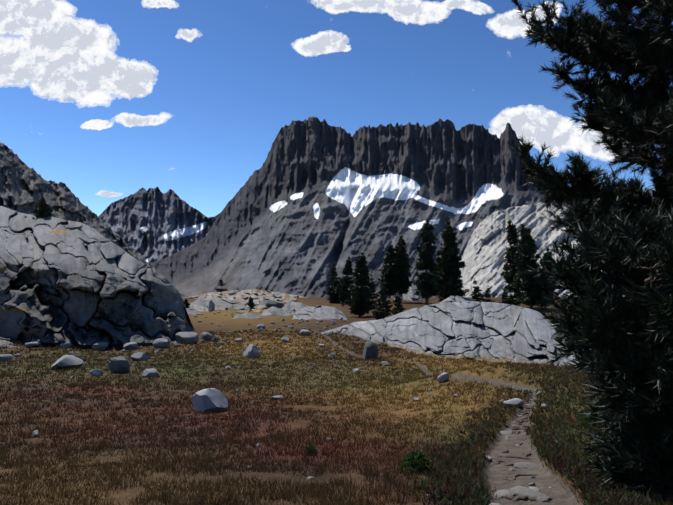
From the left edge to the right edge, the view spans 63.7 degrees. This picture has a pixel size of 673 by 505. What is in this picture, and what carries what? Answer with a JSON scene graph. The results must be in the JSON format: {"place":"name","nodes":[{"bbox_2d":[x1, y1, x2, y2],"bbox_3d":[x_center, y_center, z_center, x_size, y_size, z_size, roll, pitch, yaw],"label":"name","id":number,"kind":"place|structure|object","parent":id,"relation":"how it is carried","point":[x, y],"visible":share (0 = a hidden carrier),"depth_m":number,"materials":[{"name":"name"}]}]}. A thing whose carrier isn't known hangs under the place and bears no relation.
{"place":"outdoors","nodes":[
{"label":"outdoors","id":0,"kind":"place"},
{"bbox_2d":[0,143,188,297],"bbox_3d":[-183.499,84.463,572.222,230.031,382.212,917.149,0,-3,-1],"label":"hillside","id":1,"kind":"structure","parent":0,"point":[24,188],"depth_m":491.60,"materials":[{"name":"grey stone"}]},
{"bbox_2d":[98,187,219,263],"bbox_3d":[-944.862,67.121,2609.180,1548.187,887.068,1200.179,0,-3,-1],"label":"peak","id":2,"kind":"structure","parent":0,"point":[151,225],"depth_m":2806.66,"materials":[{"name":"grey stone"}]},
{"bbox_2d":[186,289,305,311],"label":"talus rock bank","id":3,"kind":"structure","parent":0,"point":[242,296],"depth_m":169.89,"materials":[{"name":"stone"}]},
{"bbox_2d":[260,300,276,304],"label":"outcrop rock","id":4,"kind":"object","parent":3,"relation":"on","point":[263,302],"visible":0.19,"depth_m":143.81,"materials":[{"name":"stone"}]},
{"bbox_2d":[281,302,309,309],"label":"outcrop rock","id":5,"kind":"object","parent":3,"relation":"on","point":[294,305],"visible":0.62,"depth_m":128.78,"materials":[{"name":"stone"}]},
{"bbox_2d":[0,297,672,504],"bbox_3d":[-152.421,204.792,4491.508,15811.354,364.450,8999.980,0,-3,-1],"label":"meadow ground","id":6,"kind":"structure","parent":0,"point":[545,479],"depth_m":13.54,"materials":[{"name":"brown plant"}]},
{"bbox_2d":[0,340,18,347],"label":"outcrop rock","id":7,"kind":"object","parent":6,"relation":"on","point":[4,342],"visible":0.42,"depth_m":51.02,"materials":[{"name":"stone"}]},
{"bbox_2d":[0,206,194,346],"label":"crag rock","id":8,"kind":"object","parent":6,"relation":"on","point":[77,284],"visible":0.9,"depth_m":56.28,"materials":[{"name":"stone"}]},
{"bbox_2d":[32,197,51,218],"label":"pine tree","id":9,"kind":"object","parent":8,"relation":"on","point":[42,210],"visible":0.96,"depth_m":86.46,"materials":[{"name":"green plant"}]},
{"bbox_2d":[184,298,189,307],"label":"pine tree","id":10,"kind":"object","parent":6,"relation":"on","point":[186,303],"visible":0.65,"depth_m":126.80,"materials":[{"name":"green plant"}]},
{"bbox_2d":[186,308,203,314],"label":"outcrop rock","id":11,"kind":"object","parent":6,"relation":"on","point":[192,312],"visible":0.25,"depth_m":113.07,"materials":[{"name":"stone"}]},
{"bbox_2d":[189,298,246,309],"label":"outcrop rock","id":12,"kind":"object","parent":6,"relation":"on","point":[219,303],"visible":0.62,"depth_m":133.24,"materials":[{"name":"stone"}]},
{"bbox_2d":[215,278,227,291],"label":"pine tree","id":13,"kind":"object","parent":6,"relation":"on","point":[219,289],"visible":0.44,"depth_m":188.73,"materials":[{"name":"green plant"}]},
{"bbox_2d":[232,312,261,318],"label":"outcrop rock","id":14,"kind":"object","parent":6,"relation":"on","point":[249,315],"visible":0.92,"depth_m":103.67,"materials":[{"name":"stone"}]},
{"bbox_2d":[247,296,255,308],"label":"pine tree","id":15,"kind":"object","parent":6,"relation":"on","point":[251,305],"visible":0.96,"depth_m":127.04,"materials":[{"name":"green plant"}]},
{"bbox_2d":[261,306,294,315],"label":"outcrop rock","id":16,"kind":"object","parent":6,"relation":"on","point":[273,310],"visible":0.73,"depth_m":113.02,"materials":[{"name":"stone"}]},
{"bbox_2d":[0,300,558,504],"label":"scattered rocks","id":17,"kind":"object","parent":6,"relation":"on","point":[214,399],"visible":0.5,"depth_m":30.34,"materials":[{"name":"stone"}]},
{"bbox_2d":[302,444,317,455],"bbox_3d":[-0.394,2.995,8.212,0.259,0.192,0.256,0,-3,-1],"label":"willow shrub","id":18,"kind":"object","parent":6,"relation":"on","point":[309,449],"visible":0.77,"depth_m":8.18,"materials":[{"name":"green plant"}]},
{"bbox_2d":[293,305,346,319],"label":"outcrop rock","id":19,"kind":"object","parent":6,"relation":"on","point":[319,312],"visible":0.9,"depth_m":105.55,"materials":[{"name":"stone"}]},
{"bbox_2d":[326,264,340,302],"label":"pine tree","id":20,"kind":"object","parent":6,"relation":"on","point":[333,294],"visible":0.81,"depth_m":149.81,"materials":[{"name":"green plant"}]},
{"bbox_2d":[333,257,356,301],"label":"pine tree","id":21,"kind":"object","parent":6,"relation":"on","point":[342,290],"visible":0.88,"depth_m":146.69,"materials":[{"name":"green plant"}]},
{"bbox_2d":[341,252,376,316],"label":"pine tree","id":22,"kind":"object","parent":6,"relation":"on","point":[360,303],"visible":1,"depth_m":106.82,"materials":[{"name":"green plant"}]},
{"bbox_2d":[368,275,379,308],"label":"pine tree","id":23,"kind":"object","parent":6,"relation":"on","point":[372,287],"visible":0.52,"depth_m":128.38,"materials":[{"name":"green plant"}]},
{"bbox_2d":[371,283,392,319],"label":"pine tree","id":24,"kind":"object","parent":6,"relation":"on","point":[380,306],"visible":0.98,"depth_m":97.73,"materials":[{"name":"green plant"}]},
{"bbox_2d":[377,244,405,297],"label":"pine tree","id":25,"kind":"object","parent":6,"relation":"on","point":[387,273],"visible":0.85,"depth_m":149.83,"materials":[{"name":"green plant"}]},
{"bbox_2d":[392,290,406,314],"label":"pine tree","id":26,"kind":"object","parent":6,"relation":"on","point":[399,308],"visible":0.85,"depth_m":106.02,"materials":[{"name":"green plant"}]},
{"bbox_2d":[389,235,413,296],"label":"pine tree","id":27,"kind":"object","parent":6,"relation":"on","point":[401,265],"visible":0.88,"depth_m":149.93,"materials":[{"name":"green plant"}]},
{"bbox_2d":[394,287,421,300],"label":"outcrop rock","id":28,"kind":"object","parent":6,"relation":"on","point":[408,296],"visible":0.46,"depth_m":162.96,"materials":[{"name":"stone"}]},
{"bbox_2d":[397,450,434,473],"bbox_3d":[0.965,2.525,6.552,0.431,0.311,0.432,-3,-4,44],"label":"willow shrub","id":29,"kind":"object","parent":6,"relation":"on","point":[420,459],"visible":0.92,"depth_m":6.53,"materials":[{"name":"green plant"}]},
{"bbox_2d":[411,218,443,304],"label":"pine tree","id":30,"kind":"object","parent":6,"relation":"on","point":[427,289],"visible":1,"depth_m":134.43,"materials":[{"name":"green plant"}]},
{"bbox_2d":[431,220,466,301],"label":"pine tree","id":31,"kind":"object","parent":6,"relation":"on","point":[449,265],"visible":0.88,"depth_m":142.41,"materials":[{"name":"green plant"}]},
{"bbox_2d":[318,301,591,367],"bbox_3d":[9.590,7.391,48.305,23.051,5.310,67.050,0,-3,-1],"label":"rock slab","id":32,"kind":"object","parent":6,"relation":"on","point":[487,331],"visible":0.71,"depth_m":48.15,"materials":[{"name":"stone"}]},
{"bbox_2d":[440,295,472,302],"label":"outcrop rock","id":33,"kind":"object","parent":6,"relation":"on","point":[453,298],"visible":0.21,"depth_m":135.90,"materials":[{"name":"stone"}]},
{"bbox_2d":[453,279,468,296],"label":"pine tree","id":34,"kind":"object","parent":6,"relation":"on","point":[462,287],"visible":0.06,"depth_m":150.57,"materials":[{"name":"green plant"}]},
{"bbox_2d":[471,278,484,301],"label":"pine tree","id":35,"kind":"object","parent":6,"relation":"on","point":[476,296],"visible":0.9,"depth_m":147.91,"materials":[{"name":"green plant"}]},
{"bbox_2d":[482,286,494,301],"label":"pine tree","id":36,"kind":"object","parent":6,"relation":"on","point":[487,294],"visible":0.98,"depth_m":150.75,"materials":[{"name":"green plant"}]},
{"bbox_2d":[499,290,510,304],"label":"pine tree","id":37,"kind":"object","parent":6,"relation":"on","point":[503,298],"visible":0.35,"depth_m":138.12,"materials":[{"name":"green plant"}]},
{"bbox_2d":[500,218,523,305],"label":"pine tree","id":38,"kind":"object","parent":6,"relation":"on","point":[512,237],"visible":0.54,"depth_m":133.19,"materials":[{"name":"green plant"}]},
{"bbox_2d":[510,223,553,309],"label":"pine tree","id":39,"kind":"object","parent":6,"relation":"on","point":[532,285],"visible":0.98,"depth_m":124.49,"materials":[{"name":"green plant"}]},
{"bbox_2d":[493,399,584,504],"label":"stones","id":40,"kind":"object","parent":6,"relation":"on","point":[518,426],"visible":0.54,"depth_m":7.75,"materials":[{"name":"grey stone"}]},
{"bbox_2d":[409,362,670,504],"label":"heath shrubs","id":41,"kind":"object","parent":6,"relation":"on","point":[479,497],"visible":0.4,"depth_m":7.03,"materials":[{"name":"green plant"}]},
{"bbox_2d":[537,248,560,308],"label":"pine tree","id":42,"kind":"object","parent":6,"relation":"on","point":[547,263],"visible":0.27,"depth_m":128.54,"materials":[{"name":"green plant"}]},
{"bbox_2d":[575,408,605,428],"bbox_3d":[4.412,2.845,9.365,0.550,0.378,0.552,0,-3,-1],"label":"willow shrub","id":43,"kind":"object","parent":6,"relation":"on","point":[583,421],"visible":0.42,"depth_m":9.33,"materials":[{"name":"green plant"}]},
{"bbox_2d":[509,0,672,375],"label":"pine tree","id":44,"kind":"object","parent":6,"relation":"on","point":[632,124],"visible":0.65,"depth_m":8.22,"materials":[{"name":"green plant"}]},
{"bbox_2d":[525,193,672,501],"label":"conifer tree","id":45,"kind":"object","parent":6,"relation":"on","point":[627,359],"visible":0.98,"depth_m":5.19,"materials":[{"name":"green plant"}]},
{"bbox_2d":[0,0,672,216],"label":"sky","id":46,"kind":"structure","parent":0,"point":[106,100],"materials":[{"name":"blue"}]},
{"bbox_2d":[150,116,547,297],"bbox_3d":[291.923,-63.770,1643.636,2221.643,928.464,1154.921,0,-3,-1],"label":"massif","id":47,"kind":"structure","parent":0,"point":[312,201],"depth_m":1817.31,"materials":[{"name":"grey stone"}]},
{"bbox_2d":[460,190,655,296],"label":"buttress","id":48,"kind":"structure","parent":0,"point":[483,256],"depth_m":608.15,"materials":[{"name":"grey stone"}]}
]}

